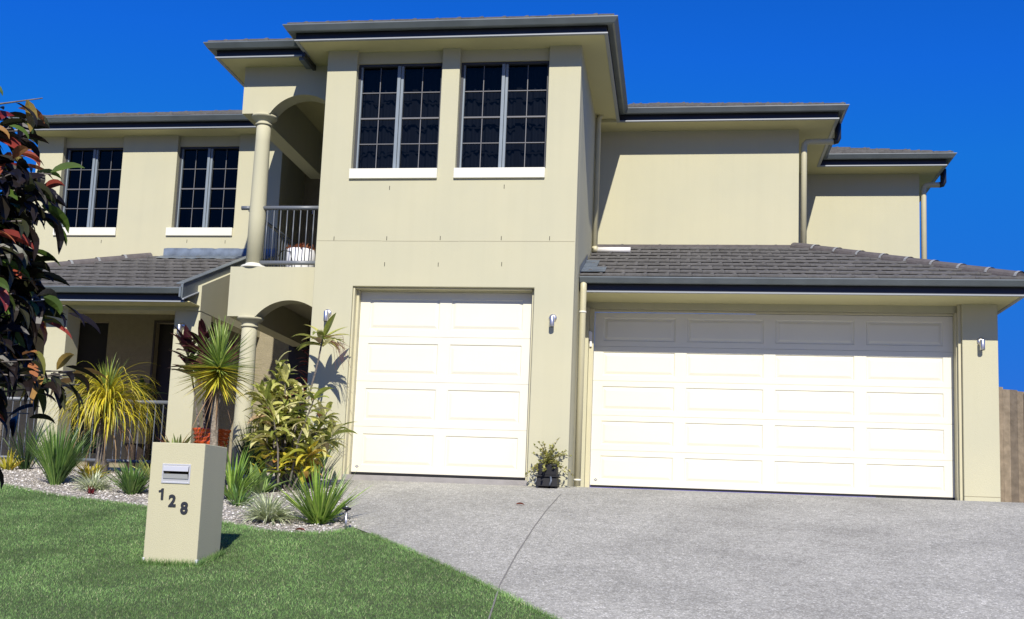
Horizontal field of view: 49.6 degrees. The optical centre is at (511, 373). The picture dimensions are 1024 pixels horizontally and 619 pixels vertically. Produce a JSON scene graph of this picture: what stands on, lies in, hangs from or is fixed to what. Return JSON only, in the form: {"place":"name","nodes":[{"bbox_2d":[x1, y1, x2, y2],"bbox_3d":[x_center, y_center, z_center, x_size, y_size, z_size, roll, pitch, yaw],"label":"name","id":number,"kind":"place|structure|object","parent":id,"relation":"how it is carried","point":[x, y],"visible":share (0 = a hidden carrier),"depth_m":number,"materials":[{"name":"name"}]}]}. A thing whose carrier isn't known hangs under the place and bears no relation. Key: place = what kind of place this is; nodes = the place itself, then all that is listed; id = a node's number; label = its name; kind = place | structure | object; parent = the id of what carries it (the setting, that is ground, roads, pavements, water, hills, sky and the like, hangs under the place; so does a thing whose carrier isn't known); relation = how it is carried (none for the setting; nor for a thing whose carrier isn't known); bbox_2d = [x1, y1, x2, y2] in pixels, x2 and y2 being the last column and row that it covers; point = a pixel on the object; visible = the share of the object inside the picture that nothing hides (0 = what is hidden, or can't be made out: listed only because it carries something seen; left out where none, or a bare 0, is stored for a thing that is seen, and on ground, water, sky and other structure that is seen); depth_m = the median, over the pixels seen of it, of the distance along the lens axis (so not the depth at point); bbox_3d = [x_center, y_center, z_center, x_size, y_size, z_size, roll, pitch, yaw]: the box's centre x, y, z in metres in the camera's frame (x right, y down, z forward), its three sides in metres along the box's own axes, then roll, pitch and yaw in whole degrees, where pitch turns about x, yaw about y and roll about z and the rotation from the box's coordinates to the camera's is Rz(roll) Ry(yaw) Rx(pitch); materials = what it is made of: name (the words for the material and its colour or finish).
{"place":"outdoors","nodes":[
{"label":"outdoors","id":0,"kind":"place"},
{"bbox_2d":[0,483,562,618],"bbox_3d":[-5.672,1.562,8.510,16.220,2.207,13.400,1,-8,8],"label":"lawn","id":1,"kind":"structure","parent":0,"point":[262,586],"depth_m":8.47,"materials":[{"name":"plant"}]},
{"bbox_2d":[0,86,108,488],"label":"broadleaf tree","id":2,"kind":"object","parent":1,"relation":"on","point":[23,265],"visible":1,"depth_m":3.49,"materials":[{"name":"green plant"}]},
{"bbox_2d":[142,442,226,564],"bbox_3d":[-2.731,1.173,9.252,0.475,1.158,0.485,1,-8,8],"label":"mailbox","id":3,"kind":"object","parent":1,"relation":"on","point":[185,502],"visible":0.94,"depth_m":9.07,"materials":[{"name":"beige"}]},
{"bbox_2d":[276,243,315,266],"bbox_3d":[-3.100,-1.669,16.101,0.455,0.521,0.614,1,-8,8],"label":"balcony planter","id":4,"kind":"object","parent":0,"point":[301,253],"visible":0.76,"depth_m":16.00,"materials":[{"name":"white ceramic"}]},
{"bbox_2d":[0,0,1023,496],"label":"sky","id":5,"kind":"structure","parent":0,"point":[934,75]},
{"bbox_2d":[337,479,1023,618],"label":"driveway","id":6,"kind":"structure","parent":0,"point":[600,553],"depth_m":10.01,"materials":[{"name":"grey concrete"}]},
{"bbox_2d":[488,487,569,618],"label":"driveway joint","id":7,"kind":"object","parent":6,"relation":"on","point":[513,560],"visible":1,"depth_m":9.19,"materials":[{"name":"grey concrete"}]},
{"bbox_2d":[529,463,560,486],"bbox_3d":[0.413,1.273,13.883,0.368,0.285,0.326,1,-8,8],"label":"black planter","id":8,"kind":"object","parent":6,"relation":"on","point":[549,477],"visible":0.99,"depth_m":13.78,"materials":[{"name":"black plastic"}]},
{"bbox_2d":[525,438,572,476],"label":"jade plant","id":9,"kind":"object","parent":8,"relation":"in","point":[548,458],"visible":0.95,"depth_m":13.86,"materials":[{"name":"green plant"}]},
{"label":"ground","id":10,"kind":"structure","parent":0,"visible":0},
{"bbox_2d":[0,467,363,532],"bbox_3d":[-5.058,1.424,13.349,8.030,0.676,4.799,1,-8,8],"label":"bed pebbles","id":11,"kind":"object","parent":10,"relation":"on","point":[38,470],"visible":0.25,"depth_m":12.81,"materials":[{"name":"grey gravel"}]},
{"bbox_2d":[0,448,24,469],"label":"yellow croton","id":12,"kind":"object","parent":11,"relation":"on","point":[9,464],"visible":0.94,"depth_m":14.72,"materials":[{"name":"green plant"}]},
{"bbox_2d":[2,422,44,469],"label":"strap leaf clump","id":13,"kind":"object","parent":11,"relation":"on","point":[26,463],"visible":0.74,"depth_m":14.83,"materials":[{"name":"green plant"}]},
{"bbox_2d":[0,349,50,450],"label":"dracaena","id":14,"kind":"object","parent":11,"relation":"on","point":[1,424],"visible":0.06,"depth_m":14.96,"materials":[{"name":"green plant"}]},
{"bbox_2d":[14,417,101,484],"bbox_3d":[-5.517,0.942,13.523,1.095,0.844,1.127,1,-8,8],"label":"strap leaf clump","id":15,"kind":"object","parent":11,"relation":"on","point":[61,466],"visible":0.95,"depth_m":13.39,"materials":[{"name":"green plant"}]},
{"bbox_2d":[86,485,95,493],"bbox_3d":[-4.839,1.337,12.737,0.125,0.118,0.208,8,-10,-39],"label":"red rosette","id":16,"kind":"object","parent":11,"relation":"on","point":[90,491],"visible":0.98,"depth_m":12.73,"materials":[{"name":"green plant"}]},
{"bbox_2d":[67,467,116,490],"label":"variegated grass clump","id":17,"kind":"object","parent":11,"relation":"on","point":[96,485],"visible":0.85,"depth_m":13.02,"materials":[{"name":"green plant"}]},
{"bbox_2d":[74,460,112,479],"bbox_3d":[-5.266,1.213,13.923,0.533,0.278,0.476,5,-8,-23],"label":"yellow croton","id":18,"kind":"object","parent":11,"relation":"on","point":[88,470],"visible":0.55,"depth_m":13.85,"materials":[{"name":"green plant"}]},
{"bbox_2d":[46,355,166,474],"bbox_3d":[-5.373,0.591,14.614,1.636,1.807,1.684,1,-8,8],"label":"ponytail palm","id":19,"kind":"object","parent":11,"relation":"on","point":[105,398],"visible":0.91,"depth_m":14.51,"materials":[{"name":"yellow plant"}]},
{"bbox_2d":[96,458,149,494],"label":"strap leaf clump","id":20,"kind":"object","parent":11,"relation":"on","point":[133,482],"visible":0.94,"depth_m":12.71,"materials":[{"name":"green plant"}]},
{"bbox_2d":[132,456,150,477],"bbox_3d":[-4.534,1.193,14.027,0.594,0.318,0.501,8,-9,-38],"label":"yellow croton","id":21,"kind":"object","parent":11,"relation":"on","point":[141,463],"visible":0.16,"depth_m":13.95,"materials":[{"name":"green plant"}]},
{"bbox_2d":[149,432,193,454],"bbox_3d":[-4.114,1.042,13.640,0.698,0.685,0.606,7,-9,-33],"label":"bromeliad","id":22,"kind":"object","parent":11,"relation":"on","point":[176,441],"visible":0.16,"depth_m":13.52,"materials":[{"name":"green plant"}]},
{"bbox_2d":[192,428,231,446],"bbox_3d":[-3.729,1.056,13.680,0.470,0.735,0.470,1,-8,8],"label":"flower pot","id":23,"kind":"object","parent":11,"relation":"on","point":[223,436],"visible":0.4,"depth_m":13.55,"materials":[{"name":"orange ceramic"}]},
{"bbox_2d":[168,318,245,427],"bbox_3d":[-3.824,0.032,13.770,1.052,1.405,0.691,1,-8,8],"label":"purple cordyline","id":24,"kind":"object","parent":23,"relation":"in","point":[185,339],"visible":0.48,"depth_m":13.81,"materials":[{"name":"grey plant"}]},
{"bbox_2d":[171,316,260,445],"bbox_3d":[-3.436,0.367,12.967,1.124,2.151,1.113,1,-8,8],"label":"yucca","id":25,"kind":"object","parent":11,"relation":"on","point":[218,373],"visible":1,"depth_m":12.92,"materials":[{"name":"green plant"}]},
{"bbox_2d":[224,482,264,506],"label":"strap leaf clump","id":26,"kind":"object","parent":11,"relation":"on","point":[235,498],"visible":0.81,"depth_m":12.02,"materials":[{"name":"green plant"}]},
{"bbox_2d":[230,417,271,480],"bbox_3d":[-3.240,0.972,14.160,0.869,0.826,0.905,5,-8,-19],"label":"strap leaf clump","id":27,"kind":"object","parent":11,"relation":"on","point":[244,443],"visible":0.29,"depth_m":13.94,"materials":[{"name":"green plant"}]},
{"bbox_2d":[224,441,283,499],"bbox_3d":[-3.138,1.092,12.591,1.056,0.699,1.091,8,-9,-38],"label":"strap leaf clump","id":28,"kind":"object","parent":11,"relation":"on","point":[235,477],"visible":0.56,"depth_m":12.44,"materials":[{"name":"green plant"}]},
{"bbox_2d":[241,461,289,493],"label":"agave","id":29,"kind":"object","parent":11,"relation":"on","point":[264,483],"visible":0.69,"depth_m":13.00,"materials":[{"name":"green plant"}]},
{"bbox_2d":[232,486,305,523],"bbox_3d":[-2.443,1.340,11.142,0.790,0.459,0.813,1,-8,8],"label":"variegated grass clump","id":30,"kind":"object","parent":11,"relation":"on","point":[268,510],"visible":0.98,"depth_m":11.04,"materials":[{"name":"green plant"}]},
{"bbox_2d":[237,351,356,491],"bbox_3d":[-2.605,0.579,13.389,1.455,1.725,1.183,-1,-8,26],"label":"croton shrub","id":31,"kind":"object","parent":11,"relation":"on","point":[273,427],"visible":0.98,"depth_m":13.22,"materials":[{"name":"green plant"}]},
{"bbox_2d":[296,339,309,404],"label":"red leaf plant","id":32,"kind":"object","parent":11,"relation":"on","point":[305,379],"visible":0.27,"depth_m":16.34,"materials":[{"name":"grey plant"}]},
{"bbox_2d":[295,448,317,482],"bbox_3d":[-2.623,1.141,14.057,0.330,0.510,0.330,1,-8,8],"label":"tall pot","id":33,"kind":"object","parent":11,"relation":"on","point":[307,479],"visible":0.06,"depth_m":13.95,"materials":[{"name":"brown ceramic"}]},
{"bbox_2d":[292,313,350,441],"bbox_3d":[-2.448,0.324,14.080,0.797,2.171,0.758,1,-8,8],"label":"tall cordyline","id":34,"kind":"object","parent":11,"relation":"on","point":[322,334],"visible":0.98,"depth_m":14.12,"materials":[{"name":"green plant"}]},
{"bbox_2d":[273,460,373,524],"bbox_3d":[-1.892,1.171,11.098,1.036,0.681,0.998,4,-8,-10],"label":"strap leaf clump","id":35,"kind":"object","parent":11,"relation":"on","point":[320,506],"visible":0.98,"depth_m":10.95,"materials":[{"name":"green plant"}]},
{"bbox_2d":[303,425,346,475],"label":"strap leaf clump","id":36,"kind":"object","parent":11,"relation":"on","point":[328,454],"visible":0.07,"depth_m":14.28,"materials":[{"name":"green plant"}]},
{"bbox_2d":[342,506,350,529],"bbox_3d":[-1.596,1.415,10.667,0.092,0.276,0.092,1,-8,8],"label":"garden light","id":37,"kind":"object","parent":11,"relation":"on","point":[346,508],"visible":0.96,"depth_m":10.66,"materials":[{"name":"silver metal"}]},
{"bbox_2d":[0,13,1023,501],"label":"house","id":38,"kind":"structure","parent":10,"relation":"on","point":[496,223],"depth_m":15.29,"materials":[{"name":"beige paint"}]},
{"bbox_2d":[53,148,122,235],"bbox_3d":[-7.295,-3.152,19.195,1.150,1.600,0.197,1,-8,8],"label":"window","id":39,"kind":"structure","parent":38,"relation":"in","point":[90,195],"depth_m":19.28,"materials":[{"name":"grey glass"}]},
{"bbox_2d":[70,323,108,452],"bbox_3d":[-7.128,0.239,18.754,0.570,2.220,0.020,1,-8,8],"label":"porch window","id":40,"kind":"structure","parent":38,"relation":"in","point":[92,347],"depth_m":18.82,"materials":[{"name":"black glass"}]},
{"bbox_2d":[116,375,166,467],"bbox_3d":[-5.753,0.772,17.046,0.879,1.431,0.746,5,-8,-21],"label":"porch plant","id":41,"kind":"object","parent":38,"relation":"on","point":[140,451],"visible":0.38,"depth_m":16.89,"materials":[{"name":"green plant"}]},
{"bbox_2d":[144,320,216,466],"bbox_3d":[-5.492,0.397,18.453,1.110,2.560,0.181,1,-8,8],"label":"front door","id":42,"kind":"structure","parent":38,"relation":"in","point":[165,344],"depth_m":18.58,"materials":[{"name":"grey"}]},
{"bbox_2d":[165,146,238,235],"bbox_3d":[-5.241,-3.109,18.889,1.185,1.600,0.197,1,-8,8],"label":"window","id":43,"kind":"structure","parent":38,"relation":"in","point":[207,176],"depth_m":18.97,"materials":[{"name":"grey glass"}]},
{"bbox_2d":[286,338,309,471],"bbox_3d":[-2.994,0.565,17.967,1.410,2.300,0.048,1,-8,8],"label":"entry door","id":44,"kind":"structure","parent":38,"relation":"in","point":[294,353],"depth_m":18.11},
{"bbox_2d":[349,63,442,178],"bbox_3d":[-1.556,-3.436,15.081,1.214,1.665,0.197,1,-8,8],"label":"window","id":45,"kind":"structure","parent":38,"relation":"in","point":[398,113],"depth_m":15.16,"materials":[{"name":"grey glass"}]},
{"bbox_2d":[351,292,531,479],"bbox_3d":[-0.919,0.136,14.677,2.345,2.458,0.046,1,-8,8],"label":"garage door","id":46,"kind":"structure","parent":38,"relation":"in","point":[442,380],"depth_m":14.66,"materials":[{"name":"paint"}]},
{"bbox_2d":[453,61,548,178],"bbox_3d":[-0.126,-3.407,14.868,1.227,1.665,0.197,1,-8,8],"label":"window","id":47,"kind":"structure","parent":38,"relation":"in","point":[502,132],"depth_m":14.95,"materials":[{"name":"grey glass"}]},
{"bbox_2d":[590,312,954,499],"bbox_3d":[3.563,0.407,15.351,4.883,2.489,0.046,1,-8,8],"label":"garage door","id":48,"kind":"structure","parent":38,"relation":"in","point":[835,405],"depth_m":15.32,"materials":[{"name":"paint"}]},
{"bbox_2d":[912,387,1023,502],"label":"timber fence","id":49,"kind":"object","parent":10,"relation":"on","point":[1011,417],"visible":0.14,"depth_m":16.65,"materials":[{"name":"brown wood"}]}
]}

